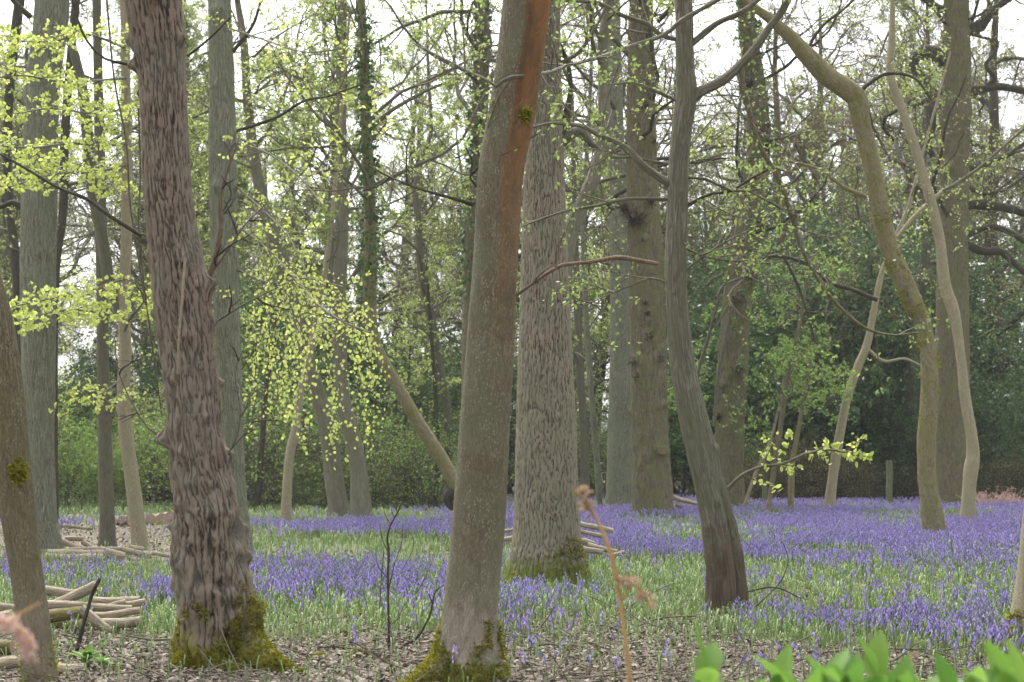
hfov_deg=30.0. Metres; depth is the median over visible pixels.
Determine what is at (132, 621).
log
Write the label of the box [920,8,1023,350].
distant tree
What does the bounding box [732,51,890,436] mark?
distant tree
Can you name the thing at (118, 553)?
log
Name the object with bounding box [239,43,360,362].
distant tree
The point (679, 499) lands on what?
log
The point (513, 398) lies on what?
holly bush
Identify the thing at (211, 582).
furrowed tree
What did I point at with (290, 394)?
holly bush
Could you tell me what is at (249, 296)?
holly bush
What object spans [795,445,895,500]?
bramble bush
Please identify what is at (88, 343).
hazel shrub
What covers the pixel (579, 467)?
thorn shrub
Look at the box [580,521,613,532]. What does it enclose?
log
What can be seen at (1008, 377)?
holly bush
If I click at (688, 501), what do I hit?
log
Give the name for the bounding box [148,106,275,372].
distant tree
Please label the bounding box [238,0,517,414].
distant tree
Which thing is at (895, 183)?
distant tree
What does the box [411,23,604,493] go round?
distant tree
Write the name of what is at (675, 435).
holly bush
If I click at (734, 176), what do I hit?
distant tree
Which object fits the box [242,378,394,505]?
thorn shrub
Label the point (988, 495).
bracken heap
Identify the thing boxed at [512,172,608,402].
distant tree
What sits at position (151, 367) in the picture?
holly bush
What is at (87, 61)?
sky
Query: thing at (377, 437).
thorn shrub
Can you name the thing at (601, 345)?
distant tree
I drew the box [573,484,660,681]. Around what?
dead bracken
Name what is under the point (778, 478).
bramble bush
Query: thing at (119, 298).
beech tree
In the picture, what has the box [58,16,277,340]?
distant tree
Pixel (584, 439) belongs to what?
tree trunk
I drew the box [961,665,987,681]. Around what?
herb plant
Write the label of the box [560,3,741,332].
distant tree
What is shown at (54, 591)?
log
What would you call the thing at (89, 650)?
herb plant
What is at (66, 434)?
thorn shrub
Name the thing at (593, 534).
log
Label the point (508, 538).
log
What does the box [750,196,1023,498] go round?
evergreen tree
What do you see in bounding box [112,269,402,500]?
holly bush
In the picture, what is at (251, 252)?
distant tree
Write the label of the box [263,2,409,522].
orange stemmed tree
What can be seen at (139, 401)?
hazel shrub
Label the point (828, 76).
mossy bent tree
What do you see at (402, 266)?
distant tree
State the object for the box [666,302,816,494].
holly bush
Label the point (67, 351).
distant tree
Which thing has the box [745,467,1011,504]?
wire fence
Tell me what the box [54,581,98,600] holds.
log
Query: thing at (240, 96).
distant tree
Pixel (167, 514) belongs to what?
log
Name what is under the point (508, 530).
log
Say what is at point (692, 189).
distant tree
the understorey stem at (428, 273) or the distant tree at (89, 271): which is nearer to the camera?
the understorey stem at (428, 273)
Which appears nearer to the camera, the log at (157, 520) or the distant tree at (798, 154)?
the log at (157, 520)
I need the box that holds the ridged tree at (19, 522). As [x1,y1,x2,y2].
[0,274,62,681]
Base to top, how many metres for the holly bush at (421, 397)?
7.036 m
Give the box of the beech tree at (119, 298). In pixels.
[0,0,152,549]
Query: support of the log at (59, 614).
on the ground at (165, 546)
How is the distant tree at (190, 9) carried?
on the ground at (165, 546)
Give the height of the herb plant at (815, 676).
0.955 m
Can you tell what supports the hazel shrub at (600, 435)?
on the ground at (165, 546)
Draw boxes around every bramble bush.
[58,442,122,502]
[84,443,171,503]
[139,446,172,504]
[349,430,441,505]
[679,452,777,498]
[744,453,819,503]
[746,427,882,505]
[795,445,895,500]
[854,451,918,501]
[976,444,1023,499]
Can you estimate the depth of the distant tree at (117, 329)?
101.38 m
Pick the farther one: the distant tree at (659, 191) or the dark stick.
the distant tree at (659, 191)
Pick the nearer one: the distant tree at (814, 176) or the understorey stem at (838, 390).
the understorey stem at (838, 390)
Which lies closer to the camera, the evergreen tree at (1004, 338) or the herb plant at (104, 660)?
the herb plant at (104, 660)
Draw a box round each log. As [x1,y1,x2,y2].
[0,602,14,611]
[0,640,14,655]
[0,655,20,670]
[1,609,13,618]
[45,553,103,561]
[45,585,74,596]
[46,549,106,559]
[48,600,132,611]
[49,606,82,622]
[51,621,79,628]
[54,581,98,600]
[57,663,84,672]
[61,524,92,529]
[61,538,80,546]
[64,547,122,550]
[65,536,83,540]
[77,605,111,634]
[81,539,91,546]
[92,596,139,603]
[94,607,140,617]
[98,546,125,561]
[99,599,125,611]
[101,616,142,628]
[117,515,127,523]
[122,547,151,558]
[125,598,145,606]
[129,557,168,562]
[130,545,144,550]
[145,513,159,523]
[145,551,169,557]
[153,518,159,524]
[156,512,168,524]
[165,511,173,521]
[504,528,512,532]
[504,536,511,540]
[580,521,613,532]
[581,529,602,537]
[582,538,594,544]
[583,546,603,554]
[587,542,616,552]
[608,550,625,557]
[673,495,685,502]
[674,502,694,507]
[684,498,697,504]
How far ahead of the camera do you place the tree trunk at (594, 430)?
50.74 m
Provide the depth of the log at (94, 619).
14.87 m
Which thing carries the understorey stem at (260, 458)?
on the ground at (165, 546)
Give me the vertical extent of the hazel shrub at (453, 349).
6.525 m
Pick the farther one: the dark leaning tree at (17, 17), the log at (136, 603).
the dark leaning tree at (17, 17)
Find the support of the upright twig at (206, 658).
on the ground at (165, 546)
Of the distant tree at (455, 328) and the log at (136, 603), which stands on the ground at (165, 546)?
the distant tree at (455, 328)
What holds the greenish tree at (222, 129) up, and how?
on the ground at (165, 546)
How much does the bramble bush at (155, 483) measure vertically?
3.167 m
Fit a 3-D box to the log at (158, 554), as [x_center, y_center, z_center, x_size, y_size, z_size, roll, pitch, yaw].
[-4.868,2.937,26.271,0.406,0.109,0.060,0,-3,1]
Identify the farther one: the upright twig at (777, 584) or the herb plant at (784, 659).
the upright twig at (777, 584)
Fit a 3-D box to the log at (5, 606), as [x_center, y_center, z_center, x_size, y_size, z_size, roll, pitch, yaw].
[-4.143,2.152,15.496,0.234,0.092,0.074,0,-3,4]
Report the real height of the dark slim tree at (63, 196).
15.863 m
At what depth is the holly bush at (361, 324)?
60.93 m
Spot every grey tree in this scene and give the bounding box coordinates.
[106,0,358,519]
[197,0,475,518]
[489,0,734,505]
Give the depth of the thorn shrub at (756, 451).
57.09 m
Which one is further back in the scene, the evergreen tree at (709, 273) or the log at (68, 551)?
the evergreen tree at (709, 273)
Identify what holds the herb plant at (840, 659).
on the ground at (165, 546)
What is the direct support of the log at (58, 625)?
on the ground at (165, 546)
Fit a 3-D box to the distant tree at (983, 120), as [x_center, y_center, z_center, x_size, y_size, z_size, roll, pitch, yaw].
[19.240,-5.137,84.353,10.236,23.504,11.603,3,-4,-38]
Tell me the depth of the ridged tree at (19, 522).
11.49 m
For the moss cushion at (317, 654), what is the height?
0.070 m
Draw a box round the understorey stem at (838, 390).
[774,333,856,513]
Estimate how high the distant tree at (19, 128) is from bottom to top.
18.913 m
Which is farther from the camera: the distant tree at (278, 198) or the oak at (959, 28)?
the distant tree at (278, 198)
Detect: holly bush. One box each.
[58,337,152,498]
[59,311,161,466]
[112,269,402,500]
[131,339,166,427]
[212,264,412,505]
[239,277,412,499]
[241,340,354,505]
[321,325,460,502]
[329,305,459,496]
[342,307,461,500]
[366,318,515,498]
[447,363,517,487]
[508,307,608,493]
[577,294,782,497]
[599,338,781,496]
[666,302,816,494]
[746,333,893,498]
[841,308,1023,485]
[854,365,981,500]
[864,368,1023,497]
[885,325,1023,498]
[970,317,1023,492]
[983,375,1023,490]
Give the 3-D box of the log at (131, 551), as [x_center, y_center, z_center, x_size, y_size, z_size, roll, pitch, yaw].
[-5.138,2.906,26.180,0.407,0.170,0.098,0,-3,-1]
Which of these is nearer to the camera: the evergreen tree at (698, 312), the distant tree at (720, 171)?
the evergreen tree at (698, 312)
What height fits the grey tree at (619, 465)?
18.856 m
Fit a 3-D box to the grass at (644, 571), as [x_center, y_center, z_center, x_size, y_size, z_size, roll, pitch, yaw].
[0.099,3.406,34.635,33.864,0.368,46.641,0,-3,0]
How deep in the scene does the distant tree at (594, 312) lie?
100.75 m
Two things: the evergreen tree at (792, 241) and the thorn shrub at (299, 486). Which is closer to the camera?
the thorn shrub at (299, 486)
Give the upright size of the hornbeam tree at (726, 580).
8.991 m
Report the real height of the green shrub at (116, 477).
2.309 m
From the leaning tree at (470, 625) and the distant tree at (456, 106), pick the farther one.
the distant tree at (456, 106)
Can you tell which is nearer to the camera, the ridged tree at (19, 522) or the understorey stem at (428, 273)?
the ridged tree at (19, 522)
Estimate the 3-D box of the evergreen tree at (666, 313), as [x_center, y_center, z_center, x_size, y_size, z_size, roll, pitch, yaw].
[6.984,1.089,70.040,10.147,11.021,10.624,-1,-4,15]
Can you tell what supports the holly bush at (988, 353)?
on the ground at (165, 546)
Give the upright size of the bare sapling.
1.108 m
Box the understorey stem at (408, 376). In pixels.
[349,312,444,508]
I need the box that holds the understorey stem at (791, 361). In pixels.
[745,253,855,512]
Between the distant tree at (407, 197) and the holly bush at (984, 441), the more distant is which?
the distant tree at (407, 197)
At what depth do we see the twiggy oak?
46.79 m
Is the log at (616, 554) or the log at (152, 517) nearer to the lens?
the log at (616, 554)
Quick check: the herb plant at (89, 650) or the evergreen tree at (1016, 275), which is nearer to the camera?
the herb plant at (89, 650)
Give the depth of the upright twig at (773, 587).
16.89 m
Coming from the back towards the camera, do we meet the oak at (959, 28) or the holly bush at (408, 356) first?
the holly bush at (408, 356)
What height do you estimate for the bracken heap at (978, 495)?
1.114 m
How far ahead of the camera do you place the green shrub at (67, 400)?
68.44 m
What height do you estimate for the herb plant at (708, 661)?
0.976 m
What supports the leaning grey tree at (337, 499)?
on the ground at (165, 546)
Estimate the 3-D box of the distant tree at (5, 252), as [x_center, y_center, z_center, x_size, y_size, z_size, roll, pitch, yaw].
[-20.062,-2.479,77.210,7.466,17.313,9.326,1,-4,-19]
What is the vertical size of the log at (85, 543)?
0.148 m
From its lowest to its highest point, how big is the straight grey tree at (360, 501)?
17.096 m
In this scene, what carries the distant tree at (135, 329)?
on the ground at (165, 546)
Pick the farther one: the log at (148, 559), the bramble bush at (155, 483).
the bramble bush at (155, 483)
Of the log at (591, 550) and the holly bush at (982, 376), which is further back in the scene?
the holly bush at (982, 376)
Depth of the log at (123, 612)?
15.23 m
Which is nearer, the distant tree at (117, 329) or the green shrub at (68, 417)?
the green shrub at (68, 417)
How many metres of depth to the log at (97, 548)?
26.64 m
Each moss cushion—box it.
[309,652,328,659]
[352,648,372,657]
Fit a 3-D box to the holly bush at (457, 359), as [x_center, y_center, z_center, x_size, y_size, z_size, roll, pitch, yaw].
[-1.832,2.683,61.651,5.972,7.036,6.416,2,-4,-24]
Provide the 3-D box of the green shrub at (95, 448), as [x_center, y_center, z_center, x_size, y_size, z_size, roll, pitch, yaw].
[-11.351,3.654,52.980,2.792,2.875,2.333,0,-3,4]
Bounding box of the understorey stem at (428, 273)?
[379,245,462,507]
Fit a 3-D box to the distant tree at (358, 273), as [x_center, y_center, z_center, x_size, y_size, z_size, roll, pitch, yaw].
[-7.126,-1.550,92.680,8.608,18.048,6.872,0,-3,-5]
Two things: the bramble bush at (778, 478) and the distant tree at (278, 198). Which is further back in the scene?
the distant tree at (278, 198)
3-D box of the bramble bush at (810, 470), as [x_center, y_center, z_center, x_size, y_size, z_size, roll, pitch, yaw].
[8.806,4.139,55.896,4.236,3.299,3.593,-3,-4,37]
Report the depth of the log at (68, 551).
25.62 m
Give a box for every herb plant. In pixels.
[66,643,114,665]
[91,654,114,668]
[691,626,727,681]
[752,643,793,681]
[776,665,821,681]
[802,648,849,681]
[825,651,863,681]
[856,631,889,681]
[857,654,915,681]
[915,674,938,681]
[935,651,963,681]
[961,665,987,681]
[972,643,994,681]
[983,640,1015,681]
[1007,638,1023,681]
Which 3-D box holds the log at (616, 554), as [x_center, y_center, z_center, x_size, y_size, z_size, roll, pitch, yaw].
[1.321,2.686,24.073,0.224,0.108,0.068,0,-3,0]
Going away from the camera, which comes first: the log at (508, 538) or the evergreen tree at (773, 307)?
the log at (508, 538)
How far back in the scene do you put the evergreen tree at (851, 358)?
58.53 m
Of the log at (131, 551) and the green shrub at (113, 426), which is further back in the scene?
the green shrub at (113, 426)
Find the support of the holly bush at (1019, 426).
on the ground at (165, 546)
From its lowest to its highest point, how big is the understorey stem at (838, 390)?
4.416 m
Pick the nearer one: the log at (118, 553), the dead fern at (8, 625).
the dead fern at (8, 625)
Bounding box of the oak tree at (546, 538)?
[501,0,620,587]
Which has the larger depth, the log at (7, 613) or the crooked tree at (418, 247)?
the crooked tree at (418, 247)
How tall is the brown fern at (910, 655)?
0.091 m
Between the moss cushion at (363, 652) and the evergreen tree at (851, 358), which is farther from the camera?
the evergreen tree at (851, 358)
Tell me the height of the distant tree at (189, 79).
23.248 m
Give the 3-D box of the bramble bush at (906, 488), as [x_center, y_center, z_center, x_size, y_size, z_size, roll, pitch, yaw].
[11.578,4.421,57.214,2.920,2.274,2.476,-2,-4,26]
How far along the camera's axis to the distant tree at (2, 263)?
69.79 m
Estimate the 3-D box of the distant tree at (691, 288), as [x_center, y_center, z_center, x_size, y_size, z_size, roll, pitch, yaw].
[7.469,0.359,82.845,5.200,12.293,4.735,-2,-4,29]
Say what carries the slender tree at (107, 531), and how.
on the ground at (165, 546)
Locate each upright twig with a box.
[198,648,222,676]
[747,586,800,598]
[755,544,787,606]
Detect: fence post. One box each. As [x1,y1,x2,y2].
[762,485,766,502]
[886,460,892,504]
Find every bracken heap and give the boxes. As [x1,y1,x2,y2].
[956,485,1022,505]
[976,487,1012,501]
[977,490,1023,504]
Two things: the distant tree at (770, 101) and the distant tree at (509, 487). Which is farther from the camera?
the distant tree at (770, 101)
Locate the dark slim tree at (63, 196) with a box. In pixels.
[0,0,120,516]
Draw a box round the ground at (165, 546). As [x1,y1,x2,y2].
[0,472,1023,681]
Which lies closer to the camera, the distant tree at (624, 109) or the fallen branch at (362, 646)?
the fallen branch at (362, 646)
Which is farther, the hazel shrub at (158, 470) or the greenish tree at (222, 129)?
the hazel shrub at (158, 470)
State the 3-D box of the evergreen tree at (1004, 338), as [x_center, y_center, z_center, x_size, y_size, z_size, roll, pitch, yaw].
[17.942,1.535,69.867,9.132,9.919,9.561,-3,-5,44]
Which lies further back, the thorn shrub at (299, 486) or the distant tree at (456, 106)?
the distant tree at (456, 106)
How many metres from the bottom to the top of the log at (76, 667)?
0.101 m
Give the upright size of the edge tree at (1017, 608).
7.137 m
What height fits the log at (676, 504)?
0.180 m
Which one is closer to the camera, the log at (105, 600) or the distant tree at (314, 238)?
the log at (105, 600)
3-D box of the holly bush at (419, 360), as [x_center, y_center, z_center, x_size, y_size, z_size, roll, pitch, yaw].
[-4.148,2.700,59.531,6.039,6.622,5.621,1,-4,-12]
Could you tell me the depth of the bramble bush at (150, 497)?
54.43 m
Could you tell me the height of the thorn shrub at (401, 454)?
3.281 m
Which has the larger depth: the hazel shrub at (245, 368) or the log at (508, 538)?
the hazel shrub at (245, 368)
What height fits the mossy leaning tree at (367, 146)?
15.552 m
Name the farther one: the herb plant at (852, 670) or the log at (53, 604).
the log at (53, 604)
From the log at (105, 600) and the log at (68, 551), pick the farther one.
the log at (68, 551)
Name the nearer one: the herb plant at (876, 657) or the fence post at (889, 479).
the herb plant at (876, 657)
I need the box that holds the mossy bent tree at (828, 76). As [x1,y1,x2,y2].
[446,0,958,535]
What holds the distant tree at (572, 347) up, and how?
on the ground at (165, 546)
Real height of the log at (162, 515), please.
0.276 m
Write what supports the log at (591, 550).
on the ground at (165, 546)
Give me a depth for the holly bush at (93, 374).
65.48 m
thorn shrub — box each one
[58,409,96,492]
[113,372,349,509]
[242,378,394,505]
[245,380,454,509]
[264,461,348,508]
[279,458,374,509]
[349,410,460,510]
[363,412,442,504]
[510,403,605,491]
[577,424,607,496]
[744,428,825,500]
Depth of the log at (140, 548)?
26.53 m
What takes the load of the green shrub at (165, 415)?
on the ground at (165, 546)
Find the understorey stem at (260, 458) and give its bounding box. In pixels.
[214,248,321,510]
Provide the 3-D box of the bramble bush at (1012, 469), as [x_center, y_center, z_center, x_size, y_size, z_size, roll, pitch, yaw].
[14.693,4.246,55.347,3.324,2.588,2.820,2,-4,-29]
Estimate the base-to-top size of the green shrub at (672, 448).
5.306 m
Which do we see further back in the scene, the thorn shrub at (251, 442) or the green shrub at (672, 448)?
the green shrub at (672, 448)
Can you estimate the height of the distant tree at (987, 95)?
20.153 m
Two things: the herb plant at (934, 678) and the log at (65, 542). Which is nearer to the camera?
the herb plant at (934, 678)
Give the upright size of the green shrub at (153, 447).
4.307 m
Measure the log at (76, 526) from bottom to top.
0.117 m
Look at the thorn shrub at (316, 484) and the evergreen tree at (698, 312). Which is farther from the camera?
the evergreen tree at (698, 312)
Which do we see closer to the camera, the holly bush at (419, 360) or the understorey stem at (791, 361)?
the understorey stem at (791, 361)
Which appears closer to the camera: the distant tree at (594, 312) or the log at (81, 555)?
the log at (81, 555)
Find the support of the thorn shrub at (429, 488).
on the ground at (165, 546)
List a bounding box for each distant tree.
[0,0,197,318]
[0,29,136,373]
[0,46,87,313]
[0,58,76,358]
[0,72,95,363]
[0,95,13,301]
[17,0,273,408]
[58,0,319,284]
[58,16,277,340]
[59,29,258,381]
[66,95,236,395]
[73,0,283,497]
[74,179,145,378]
[89,1,273,350]
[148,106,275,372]
[203,111,303,484]
[205,94,356,352]
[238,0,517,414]
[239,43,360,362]
[241,178,260,304]
[253,204,331,334]
[278,128,446,361]
[309,7,514,477]
[330,36,519,375]
[359,60,520,409]
[380,165,520,354]
[384,141,518,353]
[409,155,519,381]
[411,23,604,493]
[413,10,732,494]
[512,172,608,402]
[516,240,608,406]
[517,209,665,413]
[519,72,716,377]
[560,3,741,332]
[564,105,667,410]
[565,25,795,480]
[565,41,734,484]
[657,0,902,496]
[660,211,730,488]
[662,120,736,482]
[664,117,772,254]
[689,0,917,315]
[689,67,807,247]
[689,82,860,275]
[702,160,738,247]
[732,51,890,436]
[732,69,903,231]
[752,0,1023,501]
[784,0,1019,314]
[784,3,1022,318]
[795,41,975,482]
[799,59,999,264]
[825,0,1023,497]
[859,108,1010,276]
[868,27,1023,488]
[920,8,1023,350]
[970,42,1023,300]
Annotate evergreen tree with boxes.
[579,231,763,494]
[598,241,879,495]
[663,182,975,495]
[665,176,867,490]
[667,174,1023,497]
[667,249,757,507]
[668,199,919,500]
[686,178,1023,494]
[691,157,1023,492]
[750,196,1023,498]
[759,218,1023,496]
[969,263,1023,495]
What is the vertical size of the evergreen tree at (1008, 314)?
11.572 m
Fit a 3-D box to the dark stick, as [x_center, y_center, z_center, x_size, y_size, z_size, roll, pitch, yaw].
[-2.915,1.901,13.109,0.188,0.549,0.035,0,-3,0]
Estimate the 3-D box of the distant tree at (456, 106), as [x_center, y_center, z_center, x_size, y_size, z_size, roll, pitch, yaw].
[-1.989,-2.132,63.611,6.444,14.944,8.050,0,-3,1]
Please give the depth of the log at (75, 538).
27.95 m
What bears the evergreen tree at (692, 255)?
on the ground at (165, 546)
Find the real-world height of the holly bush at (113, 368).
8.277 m
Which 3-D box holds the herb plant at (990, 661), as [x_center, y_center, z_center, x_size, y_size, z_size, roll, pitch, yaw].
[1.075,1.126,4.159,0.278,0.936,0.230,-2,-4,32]
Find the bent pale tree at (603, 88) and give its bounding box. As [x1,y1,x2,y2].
[426,0,766,315]
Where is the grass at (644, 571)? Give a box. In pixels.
[0,496,1023,681]
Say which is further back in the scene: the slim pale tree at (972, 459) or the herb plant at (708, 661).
the slim pale tree at (972, 459)
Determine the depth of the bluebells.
23.51 m
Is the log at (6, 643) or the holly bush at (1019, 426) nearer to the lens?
the log at (6, 643)
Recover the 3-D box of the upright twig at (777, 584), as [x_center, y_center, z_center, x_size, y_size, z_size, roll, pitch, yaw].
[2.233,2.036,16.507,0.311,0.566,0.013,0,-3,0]
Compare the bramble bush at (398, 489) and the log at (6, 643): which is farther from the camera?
the bramble bush at (398, 489)
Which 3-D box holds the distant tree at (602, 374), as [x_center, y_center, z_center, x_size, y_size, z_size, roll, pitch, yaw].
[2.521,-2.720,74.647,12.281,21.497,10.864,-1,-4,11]
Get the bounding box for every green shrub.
[58,375,150,498]
[58,377,94,488]
[58,391,97,502]
[58,410,116,511]
[58,421,154,504]
[63,437,148,509]
[96,396,252,509]
[124,381,171,501]
[598,374,744,499]
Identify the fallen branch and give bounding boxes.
[126,634,172,640]
[348,639,383,659]
[527,643,578,651]
[638,615,696,625]
[818,647,922,652]
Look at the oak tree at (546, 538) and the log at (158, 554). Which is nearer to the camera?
the oak tree at (546, 538)
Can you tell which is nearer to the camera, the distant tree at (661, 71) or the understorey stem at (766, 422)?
the understorey stem at (766, 422)
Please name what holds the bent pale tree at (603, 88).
on the ground at (165, 546)
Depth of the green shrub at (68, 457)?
48.73 m
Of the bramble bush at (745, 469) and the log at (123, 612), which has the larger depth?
the bramble bush at (745, 469)
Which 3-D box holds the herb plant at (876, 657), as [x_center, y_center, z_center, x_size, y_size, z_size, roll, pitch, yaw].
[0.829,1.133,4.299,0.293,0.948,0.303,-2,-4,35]
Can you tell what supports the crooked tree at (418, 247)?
on the ground at (165, 546)
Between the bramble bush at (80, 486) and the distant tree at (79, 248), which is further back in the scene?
the distant tree at (79, 248)
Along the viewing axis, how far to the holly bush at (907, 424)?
57.82 m
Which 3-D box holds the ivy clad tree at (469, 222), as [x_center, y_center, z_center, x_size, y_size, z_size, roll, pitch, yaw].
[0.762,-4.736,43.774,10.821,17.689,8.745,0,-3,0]
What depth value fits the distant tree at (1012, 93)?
92.71 m
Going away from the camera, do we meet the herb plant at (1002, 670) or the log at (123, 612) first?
the herb plant at (1002, 670)
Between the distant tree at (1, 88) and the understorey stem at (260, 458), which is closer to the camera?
the understorey stem at (260, 458)
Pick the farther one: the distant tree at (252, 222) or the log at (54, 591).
the distant tree at (252, 222)
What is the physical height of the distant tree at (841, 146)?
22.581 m
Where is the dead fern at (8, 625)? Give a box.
[0,602,41,662]
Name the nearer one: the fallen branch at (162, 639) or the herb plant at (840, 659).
the herb plant at (840, 659)
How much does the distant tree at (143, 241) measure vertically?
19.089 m
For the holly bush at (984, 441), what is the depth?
59.53 m
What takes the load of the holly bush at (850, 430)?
on the ground at (165, 546)
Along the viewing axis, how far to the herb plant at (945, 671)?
3.93 m
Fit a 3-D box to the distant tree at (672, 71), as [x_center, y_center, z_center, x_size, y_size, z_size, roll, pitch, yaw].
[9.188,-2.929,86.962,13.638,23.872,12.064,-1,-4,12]
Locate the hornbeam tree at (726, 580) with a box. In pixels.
[412,0,949,615]
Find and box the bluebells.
[0,494,1023,672]
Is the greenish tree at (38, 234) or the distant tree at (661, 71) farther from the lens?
the distant tree at (661, 71)
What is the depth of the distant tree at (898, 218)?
90.31 m
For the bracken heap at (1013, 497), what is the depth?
49.00 m
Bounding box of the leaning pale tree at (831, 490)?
[823,2,993,508]
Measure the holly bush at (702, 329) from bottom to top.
8.277 m
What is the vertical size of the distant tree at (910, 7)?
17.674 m
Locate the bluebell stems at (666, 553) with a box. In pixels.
[0,493,1023,681]
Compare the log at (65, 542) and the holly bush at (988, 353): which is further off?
the holly bush at (988, 353)
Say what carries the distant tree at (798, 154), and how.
on the ground at (165, 546)
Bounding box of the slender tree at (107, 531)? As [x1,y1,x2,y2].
[0,0,208,546]
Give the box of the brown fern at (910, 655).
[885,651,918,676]
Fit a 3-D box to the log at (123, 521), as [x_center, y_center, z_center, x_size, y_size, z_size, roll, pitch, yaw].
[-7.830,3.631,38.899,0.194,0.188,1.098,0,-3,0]
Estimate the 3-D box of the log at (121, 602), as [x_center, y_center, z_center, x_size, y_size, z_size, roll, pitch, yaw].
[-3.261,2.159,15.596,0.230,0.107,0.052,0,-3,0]
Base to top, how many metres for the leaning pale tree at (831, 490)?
12.448 m
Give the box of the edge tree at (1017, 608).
[1004,508,1023,639]
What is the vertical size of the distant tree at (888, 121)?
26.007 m
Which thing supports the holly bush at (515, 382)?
on the ground at (165, 546)
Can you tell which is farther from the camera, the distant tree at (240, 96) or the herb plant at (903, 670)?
the distant tree at (240, 96)
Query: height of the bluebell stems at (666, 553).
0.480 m
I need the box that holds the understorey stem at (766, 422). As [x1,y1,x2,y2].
[719,342,819,508]
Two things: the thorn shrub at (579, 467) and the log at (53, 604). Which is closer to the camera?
the log at (53, 604)
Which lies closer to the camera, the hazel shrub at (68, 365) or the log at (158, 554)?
the log at (158, 554)
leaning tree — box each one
[0,0,80,517]
[199,0,590,510]
[336,0,658,681]
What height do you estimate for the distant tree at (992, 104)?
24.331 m
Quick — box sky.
[0,0,1023,446]
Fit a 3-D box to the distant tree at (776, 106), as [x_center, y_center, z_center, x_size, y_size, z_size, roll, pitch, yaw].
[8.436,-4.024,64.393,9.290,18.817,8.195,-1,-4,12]
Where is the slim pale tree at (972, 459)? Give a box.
[787,0,1023,520]
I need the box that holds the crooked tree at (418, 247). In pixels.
[348,0,469,505]
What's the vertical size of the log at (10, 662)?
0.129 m
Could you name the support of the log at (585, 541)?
on the ground at (165, 546)
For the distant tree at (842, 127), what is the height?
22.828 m
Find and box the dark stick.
[72,578,100,658]
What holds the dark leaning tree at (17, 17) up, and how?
on the ground at (165, 546)
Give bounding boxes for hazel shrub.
[3,254,86,503]
[58,317,154,469]
[76,382,166,503]
[110,275,309,503]
[146,419,172,503]
[364,332,460,481]
[507,350,608,497]
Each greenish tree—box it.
[0,0,69,552]
[198,0,395,556]
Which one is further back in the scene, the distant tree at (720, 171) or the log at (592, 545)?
the distant tree at (720, 171)
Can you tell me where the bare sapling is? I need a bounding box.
[375,503,442,649]
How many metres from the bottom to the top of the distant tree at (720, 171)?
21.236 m
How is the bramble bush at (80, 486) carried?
on the ground at (165, 546)
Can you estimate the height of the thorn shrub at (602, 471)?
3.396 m
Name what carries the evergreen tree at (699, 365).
on the ground at (165, 546)
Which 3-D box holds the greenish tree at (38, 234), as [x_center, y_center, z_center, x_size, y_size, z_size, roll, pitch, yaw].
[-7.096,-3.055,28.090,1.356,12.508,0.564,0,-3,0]
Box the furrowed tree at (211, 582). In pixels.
[0,0,305,673]
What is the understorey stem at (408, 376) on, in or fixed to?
on the ground at (165, 546)
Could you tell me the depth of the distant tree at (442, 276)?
107.97 m
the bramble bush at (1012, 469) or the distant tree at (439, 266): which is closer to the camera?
the bramble bush at (1012, 469)
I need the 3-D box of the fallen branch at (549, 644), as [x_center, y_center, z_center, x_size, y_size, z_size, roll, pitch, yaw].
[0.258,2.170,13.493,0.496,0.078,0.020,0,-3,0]
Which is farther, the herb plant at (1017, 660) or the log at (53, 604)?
the log at (53, 604)
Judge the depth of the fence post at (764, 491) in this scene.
50.80 m
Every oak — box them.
[474,0,785,518]
[658,0,919,510]
[823,0,1023,508]
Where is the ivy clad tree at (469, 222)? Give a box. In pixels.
[311,0,787,404]
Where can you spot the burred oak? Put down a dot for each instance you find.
(652, 485)

